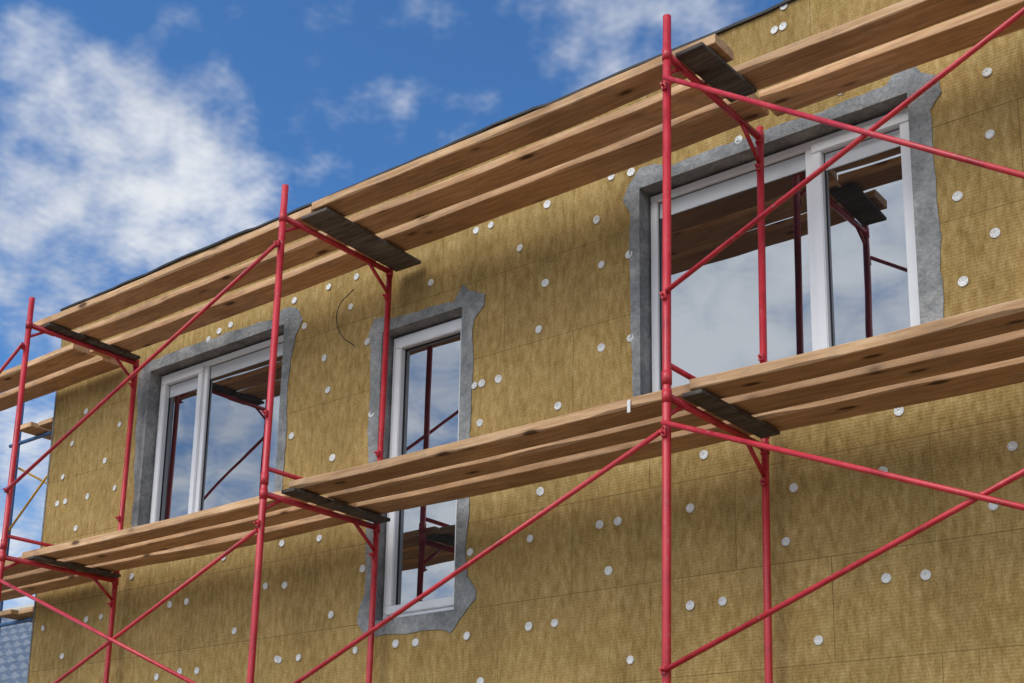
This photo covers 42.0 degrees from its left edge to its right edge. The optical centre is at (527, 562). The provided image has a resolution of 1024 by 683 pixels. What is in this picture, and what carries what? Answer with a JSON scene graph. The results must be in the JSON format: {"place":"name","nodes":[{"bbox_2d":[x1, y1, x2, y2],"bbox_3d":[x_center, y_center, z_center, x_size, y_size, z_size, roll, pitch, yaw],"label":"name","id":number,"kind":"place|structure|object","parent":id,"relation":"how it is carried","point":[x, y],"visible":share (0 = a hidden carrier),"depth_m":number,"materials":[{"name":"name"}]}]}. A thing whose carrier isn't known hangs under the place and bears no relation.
{"place":"outdoors","nodes":[
{"label":"outdoors","id":0,"kind":"place"},
{"bbox_2d":[0,0,783,608],"label":"sky","id":1,"kind":"structure","parent":0,"point":[137,137],"materials":[{"name":"blue"}]},
{"bbox_3d":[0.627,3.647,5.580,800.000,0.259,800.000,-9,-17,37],"label":"ground","id":2,"kind":"structure","parent":0,"visible":0},
{"bbox_2d":[3,603,33,610],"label":"walls","id":3,"kind":"structure","parent":2,"relation":"on","point":[23,606],"depth_m":34.85,"materials":[{"name":"white paint"}]},
{"bbox_2d":[0,618,31,682],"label":"tiled roof front","id":4,"kind":"structure","parent":3,"relation":"attached to","point":[15,640],"depth_m":30.26,"materials":[{"name":"blue tile"}]},
{"bbox_2d":[0,402,52,628],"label":"side scaffolding","id":5,"kind":"object","parent":2,"relation":"on","point":[41,429],"visible":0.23,"depth_m":13.72,"materials":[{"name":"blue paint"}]},
{"bbox_2d":[0,7,1023,682],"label":"red scaffolding","id":6,"kind":"object","parent":2,"relation":"on","point":[668,367],"visible":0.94,"depth_m":7.33,"materials":[{"name":"metal"}]},
{"bbox_2d":[0,0,1023,410],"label":"plank deck","id":7,"kind":"structure","parent":6,"relation":"on","point":[592,150],"depth_m":8.32,"materials":[{"name":"brown wood"}]},
{"bbox_2d":[1,298,1023,600],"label":"plank deck","id":8,"kind":"structure","parent":6,"relation":"on","point":[969,352],"depth_m":7.43,"materials":[{"name":"brown wood"}]},
{"bbox_2d":[28,0,1023,682],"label":"front wall","id":9,"kind":"structure","parent":2,"relation":"on","point":[956,616],"depth_m":8.21,"materials":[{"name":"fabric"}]},
{"bbox_2d":[138,325,283,525],"bbox_3d":[-2.488,-1.001,10.902,1.702,1.500,0.304,-9,-17,37],"label":"reveal","id":10,"kind":"object","parent":9,"relation":"attached to","point":[157,375],"visible":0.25,"depth_m":11.30,"materials":[{"name":"grey paint"}]},
{"bbox_2d":[150,335,283,522],"bbox_3d":[-2.493,-1.007,10.877,1.697,1.461,0.090,-9,-17,37],"label":"frame","id":11,"kind":"object","parent":10,"relation":"attached to","point":[201,371],"visible":0.46,"depth_m":11.12,"materials":[{"name":"white plastic"}]},
{"bbox_2d":[160,356,281,520],"bbox_3d":[-2.470,-1.009,10.866,1.547,1.361,0.003,-9,-17,37],"label":"glass","id":12,"kind":"object","parent":11,"relation":"attached to","point":[235,440],"visible":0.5,"depth_m":10.85,"materials":[{"name":"clear glass"}]},
{"bbox_2d":[159,342,282,520],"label":"gaskets","id":13,"kind":"object","parent":11,"relation":"attached to","point":[206,431],"visible":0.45,"depth_m":11.12,"materials":[{"name":"rubber"}]},
{"bbox_2d":[169,343,282,397],"bbox_3d":[-2.460,-1.591,11.005,1.539,0.156,0.016,-9,-17,37],"label":"head profile","id":14,"kind":"object","parent":11,"relation":"attached to","point":[263,355],"visible":0.8,"depth_m":10.99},
{"bbox_2d":[131,307,302,526],"bbox_3d":[-2.563,-1.049,10.776,2.073,1.742,0.006,-9,-17,37],"label":"plaster surround","id":15,"kind":"object","parent":9,"relation":"attached to","point":[291,319],"visible":0.66,"depth_m":10.88,"materials":[{"name":"grey paint"}]},
{"bbox_2d":[336,289,354,345],"bbox_3d":[-1.354,-1.821,9.957,0.183,0.466,0.014,-6,-15,27],"label":"loose cable","id":16,"kind":"object","parent":9,"relation":"attached to","point":[336,320],"visible":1,"depth_m":9.99,"materials":[{"name":"rubber"}]},
{"bbox_2d":[375,307,461,620],"bbox_3d":[-0.676,-0.658,9.358,0.769,2.144,0.304,-9,-17,37],"label":"reveal","id":17,"kind":"object","parent":9,"relation":"attached to","point":[433,321],"visible":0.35,"depth_m":9.55,"materials":[{"name":"grey paint"}]},
{"bbox_2d":[383,318,461,619],"bbox_3d":[-0.680,-0.662,9.333,0.764,2.110,0.090,-9,-17,37],"label":"frame","id":18,"kind":"object","parent":17,"relation":"attached to","point":[402,344],"visible":0.46,"depth_m":9.42,"materials":[{"name":"white plastic"}]},
{"bbox_2d":[396,332,460,604],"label":"gaskets","id":19,"kind":"object","parent":18,"relation":"attached to","point":[402,447],"visible":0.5,"depth_m":9.54,"materials":[{"name":"rubber"}]},
{"bbox_2d":[397,334,460,604],"bbox_3d":[-0.677,-0.661,9.336,0.564,1.910,0.001,-9,-17,37],"label":"glass","id":20,"kind":"object","parent":18,"relation":"attached to","point":[427,532],"visible":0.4,"depth_m":9.35,"materials":[{"name":"clear glass"}]},
{"bbox_2d":[357,284,484,635],"bbox_3d":[-0.744,-0.697,9.224,1.110,2.464,0.006,-9,-17,37],"label":"plaster surround","id":21,"kind":"object","parent":9,"relation":"attached to","point":[470,303],"visible":0.81,"depth_m":9.15,"materials":[{"name":"grey paint"}]},
{"bbox_2d":[43,27,1014,681],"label":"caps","id":22,"kind":"object","parent":9,"relation":"attached to","point":[481,423],"visible":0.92,"depth_m":8.43,"materials":[{"name":"white plastic"}]},
{"bbox_2d":[41,4,1017,682],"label":"insulation dowels","id":23,"kind":"object","parent":9,"relation":"attached to","point":[963,282],"visible":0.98,"depth_m":8.50,"materials":[{"name":"white plastic"}]},
{"bbox_2d":[640,93,907,394],"bbox_3d":[1.492,-1.699,7.873,1.774,1.577,0.304,-9,-17,37],"label":"reveal","id":24,"kind":"object","parent":9,"relation":"attached to","point":[886,107],"visible":0.3,"depth_m":8.25,"materials":[{"name":"grey paint"}]},
{"bbox_2d":[651,107,919,391],"bbox_3d":[1.487,-1.705,7.848,1.769,1.538,0.090,-9,-17,37],"label":"frame","id":25,"kind":"object","parent":24,"relation":"attached to","point":[815,150],"visible":0.38,"depth_m":7.71,"materials":[{"name":"white plastic"}]},
{"bbox_2d":[658,128,899,389],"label":"gaskets","id":26,"kind":"object","parent":25,"relation":"attached to","point":[735,177],"visible":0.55,"depth_m":7.98,"materials":[{"name":"rubber"}]},
{"bbox_2d":[660,129,900,218],"bbox_3d":[1.481,-2.321,8.015,1.611,0.156,0.016,-9,-17,37],"label":"head profile","id":27,"kind":"object","parent":25,"relation":"attached to","point":[859,151],"visible":0.91,"depth_m":8.02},
{"bbox_2d":[660,146,910,387],"bbox_3d":[1.470,-1.701,7.867,1.619,1.438,0.003,-9,-17,37],"label":"glass","id":28,"kind":"object","parent":25,"relation":"attached to","point":[715,315],"visible":0.6,"depth_m":7.84,"materials":[{"name":"clear glass"}]},
{"bbox_2d":[623,67,943,396],"bbox_3d":[1.425,-1.775,7.747,2.091,1.856,0.006,-9,-17,37],"label":"plaster surround","id":29,"kind":"object","parent":9,"relation":"attached to","point":[910,82],"visible":0.65,"depth_m":7.41,"materials":[{"name":"grey paint"}]},
{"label":"side walls","id":30,"kind":"object","parent":2,"relation":"on","visible":0},
{"bbox_2d":[26,339,62,682],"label":"corner bead","id":31,"kind":"object","parent":30,"relation":"attached to","point":[42,526],"visible":0.2,"depth_m":12.09,"materials":[{"name":"grey paint"}]},
{"bbox_2d":[60,0,796,310],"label":"roof membrane","id":32,"kind":"object","parent":30,"relation":"on","point":[717,32],"visible":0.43,"depth_m":9.56,"materials":[{"name":"black"}]}
]}

